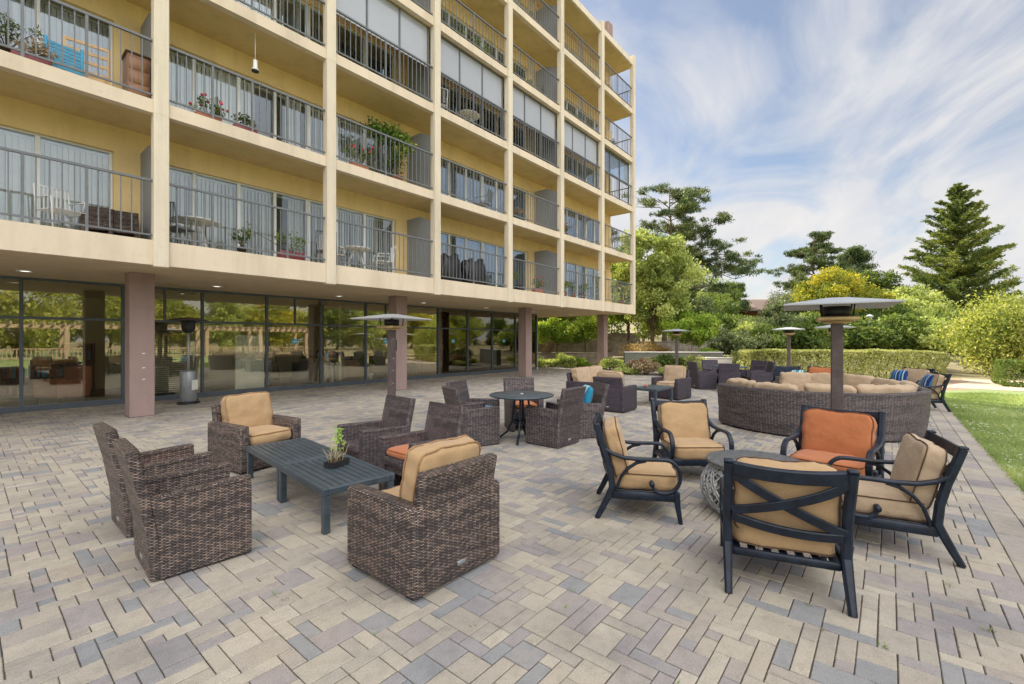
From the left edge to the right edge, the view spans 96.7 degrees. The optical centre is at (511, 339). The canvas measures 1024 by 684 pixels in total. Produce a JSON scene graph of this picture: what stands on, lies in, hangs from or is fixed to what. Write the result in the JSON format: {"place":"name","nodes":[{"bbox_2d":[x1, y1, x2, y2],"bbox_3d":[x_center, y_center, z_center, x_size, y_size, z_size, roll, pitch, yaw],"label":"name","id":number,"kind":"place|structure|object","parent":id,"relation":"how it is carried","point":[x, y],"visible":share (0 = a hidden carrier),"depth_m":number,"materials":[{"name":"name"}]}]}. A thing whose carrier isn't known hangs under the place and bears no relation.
{"place":"outdoors","nodes":[
{"label":"outdoors","id":0,"kind":"place"},
{"bbox_2d":[0,365,1023,683],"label":"patio","id":1,"kind":"structure","parent":0,"point":[550,499],"depth_m":2.93,"materials":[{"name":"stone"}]},
{"bbox_2d":[92,422,212,536],"bbox_3d":[-3.164,1.156,4.018,0.607,0.888,0.733,0,0,40],"label":"wicker armchair","id":2,"kind":"object","parent":1,"relation":"on","point":[161,461],"visible":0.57,"depth_m":3.83,"materials":[{"name":"brown wicker"}]},
{"bbox_2d":[112,438,251,580],"bbox_3d":[-2.422,1.156,3.351,0.607,0.888,0.733,0,0,43],"label":"wicker armchair","id":3,"kind":"object","parent":1,"relation":"on","point":[190,519],"visible":1,"depth_m":3.17,"materials":[{"name":"brown wicker"}]},
{"bbox_2d":[167,317,208,404],"bbox_3d":[-8.156,0.515,11.472,0.880,2.170,0.880,0,0,10],"label":"gas patio heater","id":4,"kind":"object","parent":1,"relation":"on","point":[188,385],"visible":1,"depth_m":11.36,"materials":[{"name":"grey paint"}]},
{"bbox_2d":[208,391,300,474],"bbox_3d":[-3.317,1.145,5.893,0.826,0.910,0.800,0,0,31],"label":"wicker club chair","id":5,"kind":"object","parent":1,"relation":"on","point":[238,424],"visible":0.91,"depth_m":5.73,"materials":[{"name":"beige fabric"}]},
{"bbox_2d":[246,438,341,500],"bbox_3d":[-2.461,1.413,5.110,0.660,0.375,1.090,0,0,-45],"label":"slat coffee table","id":6,"kind":"object","parent":1,"relation":"on","point":[274,454],"visible":0.72,"depth_m":5.05,"materials":[{"name":"grey metal"}]},
{"bbox_2d":[278,453,394,534],"bbox_3d":[-1.692,1.413,4.337,0.660,0.375,1.090,0,0,-45],"label":"slat coffee table","id":7,"kind":"object","parent":1,"relation":"on","point":[315,475],"visible":0.87,"depth_m":4.16,"materials":[{"name":"grey metal"}]},
{"bbox_2d":[324,421,349,468],"bbox_3d":[-1.705,1.015,4.459,0.178,0.420,0.254,0,0,20],"label":"potted grass plant","id":8,"kind":"object","parent":7,"relation":"on","point":[335,462],"visible":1,"depth_m":4.43,"materials":[{"name":"green plant"}]},
{"bbox_2d":[337,395,415,466],"bbox_3d":[-1.636,1.156,5.543,0.607,0.888,0.733,0,0,43],"label":"wicker armchair","id":9,"kind":"object","parent":1,"relation":"on","point":[361,439],"visible":0.66,"depth_m":5.49,"materials":[{"name":"brown wicker"}]},
{"bbox_2d":[350,314,430,395],"bbox_3d":[-2.289,0.555,8.663,1.060,2.090,1.060,0,0,28],"label":"patio heater","id":10,"kind":"object","parent":1,"relation":"on","point":[391,324],"visible":0.89,"depth_m":8.60,"materials":[{"name":"black metal"}]},
{"bbox_2d":[379,401,466,489],"bbox_3d":[-0.944,1.156,4.893,0.607,0.888,0.733,0,0,41],"label":"wicker armchair","id":11,"kind":"object","parent":1,"relation":"on","point":[444,421],"visible":0.43,"depth_m":4.93,"materials":[{"name":"brown wicker"}]},
{"bbox_2d":[347,435,499,600],"bbox_3d":[-0.632,1.145,3.290,0.826,0.910,0.800,0,0,40],"label":"wicker club chair","id":12,"kind":"object","parent":1,"relation":"on","point":[430,522],"visible":1,"depth_m":2.98,"materials":[{"name":"brown wicker"}]},
{"bbox_2d":[442,385,499,445],"bbox_3d":[-0.650,1.156,7.058,0.733,0.888,0.607,0,0,-29],"label":"wicker armchair","id":13,"kind":"object","parent":1,"relation":"on","point":[481,426],"visible":0.72,"depth_m":6.85,"materials":[{"name":"brown wicker"}]},
{"bbox_2d":[446,380,499,408],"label":"wicker armchair","id":14,"kind":"object","parent":1,"relation":"on","point":[461,385],"visible":0.16,"depth_m":7.92,"materials":[{"name":"brown wicker"}]},
{"bbox_2d":[489,391,553,445],"bbox_3d":[0.154,1.233,7.301,1.040,0.758,1.040,0,0,40],"label":"round patio table","id":15,"kind":"object","parent":1,"relation":"on","point":[521,396],"visible":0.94,"depth_m":7.22,"materials":[{"name":"grey metal"}]},
{"bbox_2d":[503,377,543,431],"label":"wicker armchair","id":16,"kind":"object","parent":1,"relation":"on","point":[520,384],"visible":0.52,"depth_m":8.45,"materials":[{"name":"brown wicker"}]},
{"bbox_2d":[526,386,585,447],"bbox_3d":[0.685,1.156,7.041,0.733,0.888,0.607,0,0,41],"label":"wicker armchair","id":17,"kind":"object","parent":1,"relation":"on","point":[554,425],"visible":1,"depth_m":6.84,"materials":[{"name":"brown wicker"}]},
{"bbox_2d":[557,381,609,437],"bbox_3d":[1.192,1.156,7.674,0.733,0.888,0.607,0,0,-11],"label":"wicker armchair","id":18,"kind":"object","parent":1,"relation":"on","point":[597,403],"visible":0.34,"depth_m":7.39,"materials":[{"name":"brown wicker"}]},
{"bbox_2d":[566,365,602,387],"bbox_3d":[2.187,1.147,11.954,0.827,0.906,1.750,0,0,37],"label":"chair","id":19,"kind":"object","parent":1,"relation":"on","point":[579,376],"visible":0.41,"depth_m":11.54,"materials":[{"name":"beige fabric"}]},
{"bbox_2d":[591,370,636,412],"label":"wicker club chair","id":20,"kind":"object","parent":1,"relation":"on","point":[621,398],"visible":0.74,"depth_m":10.07,"materials":[{"name":"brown wicker"}]},
{"bbox_2d":[592,412,682,524],"bbox_3d":[1.165,1.181,4.348,0.782,0.863,0.712,0,0,12],"label":"lounge chair","id":21,"kind":"object","parent":1,"relation":"on","point":[629,475],"visible":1,"depth_m":4.06,"materials":[{"name":"beige fabric"}]},
{"bbox_2d":[651,365,690,400],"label":"wicker club chair","id":22,"kind":"object","parent":1,"relation":"on","point":[677,378],"visible":0.96,"depth_m":12.40,"materials":[{"name":"beige fabric"}]},
{"bbox_2d":[650,399,733,467],"bbox_3d":[2.111,1.181,5.429,0.712,0.863,0.782,0,0,0],"label":"lounge chair","id":23,"kind":"object","parent":1,"relation":"on","point":[681,431],"visible":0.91,"depth_m":5.49,"materials":[{"name":"beige fabric"}]},
{"bbox_2d":[687,361,716,389],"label":"wicker armchair","id":24,"kind":"object","parent":1,"relation":"on","point":[703,379],"visible":0.96,"depth_m":14.71,"materials":[{"name":"brown wicker"}]},
{"bbox_2d":[700,450,800,513],"bbox_3d":[2.254,1.353,4.210,0.953,0.486,0.955,0,0,40],"label":"drum table","id":25,"kind":"object","parent":1,"relation":"on","point":[715,459],"visible":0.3,"depth_m":4.27,"materials":[{"name":"grey metal"}]},
{"bbox_2d":[719,456,859,617],"bbox_3d":[1.802,1.181,3.070,0.712,0.863,0.782,0,0,23],"label":"lounge chair","id":26,"kind":"object","parent":1,"relation":"on","point":[767,505],"visible":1,"depth_m":2.81,"materials":[{"name":"beige fabric"}]},
{"bbox_2d":[717,378,931,441],"bbox_3d":[5.297,1.151,7.819,3.220,0.898,1.512,0,0,23],"label":"curved sofa","id":27,"kind":"object","parent":1,"relation":"on","point":[768,407],"visible":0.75,"depth_m":7.39,"materials":[{"name":"brown wicker"}]},
{"bbox_2d":[780,404,885,477],"bbox_3d":[3.298,1.173,4.670,0.827,0.880,0.755,0,0,-43],"label":"lounge chair","id":28,"kind":"object","parent":1,"relation":"on","point":[826,435],"visible":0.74,"depth_m":4.67,"materials":[{"name":"orange fabric"}]},
{"bbox_2d":[783,297,905,409],"bbox_3d":[3.798,0.555,5.320,1.060,2.090,1.060,0,0,32],"label":"patio heater","id":29,"kind":"object","parent":1,"relation":"on","point":[836,313],"visible":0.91,"depth_m":5.26,"materials":[{"name":"black metal"}]},
{"bbox_2d":[775,371,931,407],"bbox_3d":[6.669,1.147,9.064,1.413,0.906,3.030,0,0,-18],"label":"curved sofa","id":30,"kind":"object","parent":1,"relation":"on","point":[799,379],"visible":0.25,"depth_m":9.64,"materials":[{"name":"beige fabric"}]},
{"bbox_2d":[827,430,968,568],"bbox_3d":[3.021,1.181,3.651,0.782,0.863,0.712,0,0,28],"label":"lounge chair","id":31,"kind":"object","parent":1,"relation":"on","point":[909,491],"visible":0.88,"depth_m":3.37,"materials":[{"name":"beige fabric"}]},
{"bbox_2d":[916,372,951,411],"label":"lounge chair","id":32,"kind":"object","parent":1,"relation":"on","point":[939,381],"visible":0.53,"depth_m":10.21,"materials":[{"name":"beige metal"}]},
{"bbox_2d":[538,321,1023,380],"bbox_3d":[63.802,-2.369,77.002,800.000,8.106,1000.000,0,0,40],"label":"ground","id":33,"kind":"structure","parent":0,"point":[953,369],"depth_m":24.72,"materials":[{"name":"green plant"}]},
{"bbox_2d":[0,0,635,417],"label":"apartment building","id":34,"kind":"structure","parent":33,"relation":"on","point":[320,86],"depth_m":13.15,"materials":[{"name":"beige paint"}]},
{"bbox_2d":[0,12,43,51],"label":"potted plant","id":35,"kind":"object","parent":34,"relation":"on","point":[4,31],"visible":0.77,"depth_m":7.36,"materials":[{"name":"green plant"}]},
{"bbox_2d":[9,37,58,65],"bbox_3d":[-7.905,-4.742,7.528,0.435,0.524,0.597,0,0,40],"label":"potted plant","id":36,"kind":"object","parent":34,"relation":"on","point":[41,49],"visible":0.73,"depth_m":7.50,"materials":[{"name":"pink plant"}]},
{"bbox_2d":[0,125,112,229],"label":"window","id":37,"kind":"structure","parent":34,"relation":"in","point":[34,144],"depth_m":8.59,"materials":[{"name":"clear glass"}]},
{"bbox_2d":[33,183,84,228],"bbox_3d":[-8.045,-2.305,8.111,0.584,0.893,0.506,0,0,20],"label":"balcony chair","id":38,"kind":"object","parent":34,"relation":"on","point":[66,212],"visible":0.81,"depth_m":8.12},
{"bbox_2d":[12,0,112,85],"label":"window","id":39,"kind":"structure","parent":34,"relation":"in","point":[68,16],"depth_m":8.78,"materials":[{"name":"clear glass"}]},
{"bbox_2d":[34,366,91,404],"bbox_3d":[-11.283,1.135,11.475,0.820,0.930,0.780,0,0,12],"label":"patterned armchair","id":40,"kind":"object","parent":34,"relation":"in","point":[76,381],"visible":0.98,"depth_m":11.38,"materials":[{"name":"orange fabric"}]},
{"bbox_2d":[44,34,83,76],"bbox_3d":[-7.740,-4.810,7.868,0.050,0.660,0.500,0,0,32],"label":"slatted chair","id":41,"kind":"object","parent":34,"relation":"on","point":[80,55],"visible":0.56,"depth_m":7.90,"materials":[{"name":"blue paint"}]},
{"bbox_2d":[19,277,122,411],"bbox_3d":[-10.360,0.100,10.772,0.120,3.000,1.769,0,0,40],"label":"storefront window","id":42,"kind":"structure","parent":34,"relation":"in","point":[28,408],"depth_m":10.42,"materials":[{"name":"black glass"}]},
{"bbox_2d":[63,35,110,84],"bbox_3d":[-7.723,-4.933,8.273,0.650,0.905,0.080,0,0,-44],"label":"folding rack","id":43,"kind":"object","parent":34,"relation":"on","point":[92,55],"visible":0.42,"depth_m":8.33,"materials":[{"name":"brown wood"}]},
{"bbox_2d":[81,206,113,234],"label":"wicker armchair","id":44,"kind":"object","parent":34,"relation":"on","point":[103,216],"visible":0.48,"depth_m":8.66,"materials":[{"name":"brown wicker"}]},
{"bbox_2d":[113,210,138,237],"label":"wicker armchair","id":45,"kind":"object","parent":34,"relation":"on","point":[126,220],"visible":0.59,"depth_m":8.96,"materials":[{"name":"brown wicker"}]},
{"bbox_2d":[122,49,150,97],"bbox_3d":[-7.195,-4.935,8.714,0.480,0.910,0.400,0,0,40],"label":"wooden cabinet","id":46,"kind":"object","parent":34,"relation":"on","point":[126,68],"visible":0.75,"depth_m":8.56,"materials":[{"name":"brown wood"}]},
{"bbox_2d":[121,284,202,403],"bbox_3d":[-9.287,0.100,12.130,0.201,3.000,1.749,0,0,40],"label":"storefront window","id":47,"kind":"structure","parent":34,"relation":"in","point":[174,396],"depth_m":12.17,"materials":[{"name":"clear glass"}]},
{"bbox_2d":[200,290,266,396],"bbox_3d":[-8.167,0.100,13.435,0.140,3.000,1.749,0,0,40],"label":"storefront window","id":48,"kind":"structure","parent":34,"relation":"in","point":[249,349],"depth_m":13.65,"materials":[{"name":"clear glass"}]},
{"bbox_2d":[169,166,307,260],"bbox_3d":[-6.616,-2.831,11.074,0.240,1.938,3.248,0,0,40],"label":"window","id":49,"kind":"structure","parent":34,"relation":"in","point":[238,190],"depth_m":10.95,"materials":[{"name":"clear glass"}]},
{"bbox_2d":[169,45,307,149],"bbox_3d":[-6.616,-5.451,11.074,0.240,1.938,3.248,0,0,40],"label":"window","id":50,"kind":"structure","parent":34,"relation":"in","point":[190,63],"depth_m":10.77,"materials":[{"name":"grey glass"}]},
{"bbox_2d":[236,0,307,38],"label":"window","id":51,"kind":"structure","parent":34,"relation":"in","point":[249,1],"depth_m":11.80,"materials":[{"name":"grey glass"}]},
{"bbox_2d":[265,295,320,391],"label":"storefront window","id":52,"kind":"structure","parent":34,"relation":"in","point":[279,388],"depth_m":14.30,"materials":[{"name":"black glass"}]},
{"bbox_2d":[292,361,344,382],"bbox_3d":[-7.566,1.230,17.827,0.700,0.740,1.800,0,0,40],"label":"office desk","id":53,"kind":"object","parent":34,"relation":"on","point":[302,372],"visible":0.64,"depth_m":17.15,"materials":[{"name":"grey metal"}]},
{"bbox_2d":[311,353,333,383],"bbox_3d":[-6.898,1.146,16.593,0.293,1.442,0.818,0,0,40],"label":"draped coat","id":54,"kind":"object","parent":34,"relation":"hanging from","point":[327,369],"visible":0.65,"depth_m":16.52,"materials":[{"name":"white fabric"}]},
{"bbox_2d":[319,299,365,386],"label":"storefront window","id":55,"kind":"structure","parent":34,"relation":"in","point":[320,302],"depth_m":15.58,"materials":[{"name":"black glass"}]},
{"bbox_2d":[308,200,393,272],"bbox_3d":[-4.691,-2.831,13.398,0.240,1.938,2.768,0,0,40],"label":"window","id":56,"kind":"structure","parent":34,"relation":"in","point":[363,217],"depth_m":13.57,"materials":[{"name":"grey glass"}]},
{"bbox_2d":[308,102,393,175],"bbox_3d":[-4.691,-5.451,13.398,0.240,1.938,2.768,0,0,40],"label":"window","id":57,"kind":"structure","parent":34,"relation":"in","point":[309,108],"depth_m":13.39,"materials":[{"name":"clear glass"}]},
{"bbox_2d":[308,5,393,82],"bbox_3d":[-4.691,-8.071,13.398,0.240,1.938,2.768,0,0,40],"label":"window","id":58,"kind":"structure","parent":34,"relation":"in","point":[315,12],"depth_m":13.37,"materials":[{"name":"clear glass"}]},
{"bbox_2d":[364,302,388,383],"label":"storefront window","id":59,"kind":"structure","parent":34,"relation":"in","point":[385,304],"depth_m":16.76,"materials":[{"name":"black metal"}]},
{"bbox_2d":[359,116,417,180],"bbox_3d":[-3.623,-5.408,13.333,1.173,1.856,1.748,0,0,40],"label":"potted plant","id":60,"kind":"object","parent":34,"relation":"on","point":[398,134],"visible":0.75,"depth_m":13.33,"materials":[{"name":"green plant"}]},
{"bbox_2d":[407,305,438,379],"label":"storefront window","id":61,"kind":"structure","parent":34,"relation":"in","point":[434,371],"depth_m":19.27,"materials":[{"name":"black metal"}]},
{"bbox_2d":[441,253,461,281],"bbox_3d":[-2.200,-2.272,15.278,0.791,1.287,1.092,0,0,40],"label":"covered furniture","id":62,"kind":"object","parent":34,"relation":"on","point":[453,266],"visible":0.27,"depth_m":15.02,"materials":[{"name":"black fabric"}]},
{"bbox_2d":[437,307,467,376],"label":"storefront window","id":63,"kind":"structure","parent":34,"relation":"in","point":[452,329],"depth_m":20.06,"materials":[{"name":"clear glass"}]},
{"bbox_2d":[441,82,480,127],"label":"window","id":64,"kind":"structure","parent":34,"relation":"in","point":[452,91],"depth_m":16.49,"materials":[{"name":"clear glass"}]},
{"bbox_2d":[441,232,482,262],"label":"window","id":65,"kind":"structure","parent":34,"relation":"in","point":[447,238],"depth_m":16.72,"materials":[{"name":"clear glass"}]},
{"bbox_2d":[441,158,482,204],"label":"window","id":66,"kind":"structure","parent":34,"relation":"in","point":[452,166],"depth_m":16.68,"materials":[{"name":"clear glass"}]},
{"bbox_2d":[460,258,486,284],"bbox_3d":[-1.402,-2.272,16.240,0.791,1.287,1.092,0,0,40],"label":"covered furniture","id":67,"kind":"object","parent":34,"relation":"on","point":[483,277],"visible":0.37,"depth_m":15.92,"materials":[{"name":"black fabric"}]},
{"bbox_2d":[467,309,492,374],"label":"storefront window","id":68,"kind":"structure","parent":34,"relation":"in","point":[478,321],"depth_m":21.38,"materials":[{"name":"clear glass"}]},
{"bbox_2d":[491,311,515,372],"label":"storefront window","id":69,"kind":"structure","parent":34,"relation":"in","point":[502,323],"depth_m":22.71,"materials":[{"name":"clear glass"}]},
{"bbox_2d":[483,174,525,220],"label":"window","id":70,"kind":"structure","parent":34,"relation":"in","point":[494,186],"depth_m":18.16,"materials":[{"name":"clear glass"}]},
{"bbox_2d":[483,242,526,290],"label":"window","id":71,"kind":"structure","parent":34,"relation":"in","point":[492,262],"depth_m":18.26,"materials":[{"name":"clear glass"}]},
{"bbox_2d":[483,106,526,151],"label":"window","id":72,"kind":"structure","parent":34,"relation":"in","point":[491,120],"depth_m":18.12,"materials":[{"name":"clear glass"}]},
{"bbox_2d":[515,313,536,370],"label":"storefront window","id":73,"kind":"structure","parent":34,"relation":"in","point":[534,316],"depth_m":24.62,"materials":[{"name":"clear glass"}]},
{"bbox_2d":[577,265,597,299],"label":"window","id":74,"kind":"structure","parent":34,"relation":"in","point":[582,269],"depth_m":23.82,"materials":[{"name":"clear glass"}]},
{"bbox_2d":[538,333,639,352],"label":"garden wall","id":75,"kind":"structure","parent":33,"relation":"on","point":[591,344],"depth_m":36.46,"materials":[{"name":"beige stone"}]},
{"bbox_2d":[611,227,711,351],"bbox_3d":[8.951,-2.855,29.019,6.276,9.005,5.484,0,0,2],"label":"weeping tree","id":76,"kind":"object","parent":33,"relation":"on","point":[657,276],"visible":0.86,"depth_m":27.84,"materials":[{"name":"green plant"}]},
{"bbox_2d":[611,341,711,355],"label":"garden wall","id":77,"kind":"structure","parent":33,"relation":"on","point":[615,349],"depth_m":32.71,"materials":[{"name":"beige stone"}]},
{"bbox_2d":[612,182,767,340],"bbox_3d":[13.322,-6.158,35.662,12.436,14.491,11.617,0,0,-29],"label":"pine tree","id":78,"kind":"object","parent":33,"relation":"on","point":[686,202],"visible":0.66,"depth_m":35.08,"materials":[{"name":"green plant"}]},
{"bbox_2d":[658,307,723,351],"bbox_3d":[10.312,-0.155,26.700,3.312,3.685,3.315,0,0,2],"label":"young tree","id":79,"kind":"object","parent":33,"relation":"on","point":[700,327],"visible":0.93,"depth_m":26.06,"materials":[{"name":"green plant"}]},
{"bbox_2d":[697,290,743,316],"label":"scrub tree","id":80,"kind":"object","parent":33,"relation":"on","point":[728,307],"visible":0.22,"depth_m":48.90,"materials":[{"name":"green plant"}]},
{"bbox_2d":[706,328,771,358],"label":"scrub tree","id":81,"kind":"object","parent":33,"relation":"on","point":[727,342],"visible":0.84,"depth_m":28.13,"materials":[{"name":"green plant"}]},
{"bbox_2d":[747,324,799,357],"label":"scrub tree","id":82,"kind":"object","parent":33,"relation":"on","point":[778,340],"visible":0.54,"depth_m":27.93,"materials":[{"name":"green plant"}]},
{"bbox_2d":[755,293,817,322],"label":"scrub tree","id":83,"kind":"object","parent":33,"relation":"on","point":[777,307],"visible":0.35,"depth_m":41.85,"materials":[{"name":"green plant"}]},
{"bbox_2d":[573,365,1023,391],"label":"planting bed","id":84,"kind":"object","parent":33,"relation":"on","point":[954,381],"visible":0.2,"depth_m":17.05,"materials":[{"name":"brown soil"}]},
{"bbox_2d":[538,317,579,358],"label":"young tree","id":85,"kind":"object","parent":84,"relation":"on","point":[550,327],"visible":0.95,"depth_m":29.37,"materials":[{"name":"green plant"}]},
{"bbox_2d":[564,315,611,352],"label":"young tree","id":86,"kind":"object","parent":84,"relation":"on","point":[583,323],"visible":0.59,"depth_m":29.93,"materials":[{"name":"green plant"}]},
{"bbox_2d":[623,352,723,369],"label":"garden wall","id":87,"kind":"structure","parent":84,"relation":"on","point":[628,356],"depth_m":23.16,"materials":[{"name":"concrete"}]},
{"bbox_2d":[736,348,952,378],"bbox_3d":[13.791,1.007,19.513,8.052,1.358,1.706,0,0,13],"label":"hedge","id":88,"kind":"object","parent":84,"relation":"on","point":[750,354],"visible":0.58,"depth_m":18.96,"materials":[{"name":"green plant"}]},
{"bbox_2d":[990,358,1023,386],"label":"box shrub","id":89,"kind":"object","parent":84,"relation":"on","point":[999,372],"visible":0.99,"depth_m":16.05,"materials":[{"name":"green plant"}]},
{"bbox_2d":[767,230,854,289],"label":"pine tree","id":90,"kind":"object","parent":33,"relation":"on","point":[809,254],"visible":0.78,"depth_m":57.59,"materials":[{"name":"green plant"}]},
{"bbox_2d":[778,319,848,355],"bbox_3d":[18.368,-0.009,28.345,4.277,2.632,3.598,0,0,18],"label":"scrub tree","id":91,"kind":"object","parent":33,"relation":"on","point":[811,336],"visible":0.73,"depth_m":27.53,"materials":[{"name":"green plant"}]},
{"bbox_2d":[788,265,897,314],"bbox_3d":[28.487,-3.138,39.794,7.606,6.776,7.179,0,0,10],"label":"golden tree","id":92,"kind":"object","parent":33,"relation":"on","point":[833,282],"visible":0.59,"depth_m":38.97,"materials":[{"name":"yellow plant"}]},
{"bbox_2d":[820,317,880,349],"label":"scrub tree","id":93,"kind":"object","parent":33,"relation":"on","point":[854,341],"visible":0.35,"depth_m":27.43,"materials":[{"name":"green plant"}]},
{"bbox_2d":[833,244,883,279],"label":"pine tree","id":94,"kind":"object","parent":33,"relation":"on","point":[859,257],"visible":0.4,"depth_m":64.22,"materials":[{"name":"green plant"}]},
{"bbox_2d":[850,318,896,357],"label":"scrub tree","id":95,"kind":"object","parent":33,"relation":"on","point":[872,325],"visible":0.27,"depth_m":27.45,"materials":[{"name":"green plant"}]},
{"bbox_2d":[858,269,903,292],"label":"leafy tree","id":96,"kind":"object","parent":33,"relation":"on","point":[889,280],"visible":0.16,"depth_m":49.23,"materials":[{"name":"green plant"}]},
{"bbox_2d":[873,312,937,353],"bbox_3d":[23.933,-0.264,28.735,4.026,3.020,4.002,0,0,6],"label":"scrub tree","id":97,"kind":"object","parent":33,"relation":"on","point":[896,325],"visible":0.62,"depth_m":27.65,"materials":[{"name":"green plant"}]},
{"bbox_2d":[876,282,958,313],"bbox_3d":[34.590,-2.170,39.734,6.545,5.556,6.750,0,0,40],"label":"leafy tree","id":98,"kind":"object","parent":33,"relation":"on","point":[911,301],"visible":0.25,"depth_m":38.50,"materials":[{"name":"green plant"}]},
{"bbox_2d":[904,315,960,355],"bbox_3d":[25.556,-0.142,27.968,3.694,2.839,3.999,0,0,4],"label":"scrub tree","id":99,"kind":"object","parent":33,"relation":"on","point":[924,339],"visible":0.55,"depth_m":27.02,"materials":[{"name":"green plant"}]},
{"bbox_2d":[893,182,1023,311],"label":"redwood tree","id":100,"kind":"object","parent":33,"relation":"on","point":[963,267],"visible":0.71,"depth_m":45.04,"materials":[{"name":"green plant"}]},
{"bbox_2d":[929,285,1023,376],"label":"shrub","id":101,"kind":"object","parent":33,"relation":"on","point":[996,331],"visible":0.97,"depth_m":19.75,"materials":[{"name":"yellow plant"}]},
{"bbox_2d":[579,0,1023,299],"label":"sky","id":102,"kind":"structure","parent":0,"point":[850,119],"materials":[{"name":"blue"}]},
{"bbox_2d":[939,389,1023,499],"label":"lawn","id":103,"kind":"structure","parent":0,"point":[986,391],"depth_m":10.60,"materials":[{"name":"green plant"}]},
{"bbox_2d":[947,379,1023,390],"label":"garden path","id":104,"kind":"structure","parent":0,"point":[980,384],"depth_m":15.88,"materials":[{"name":"beige concrete"}]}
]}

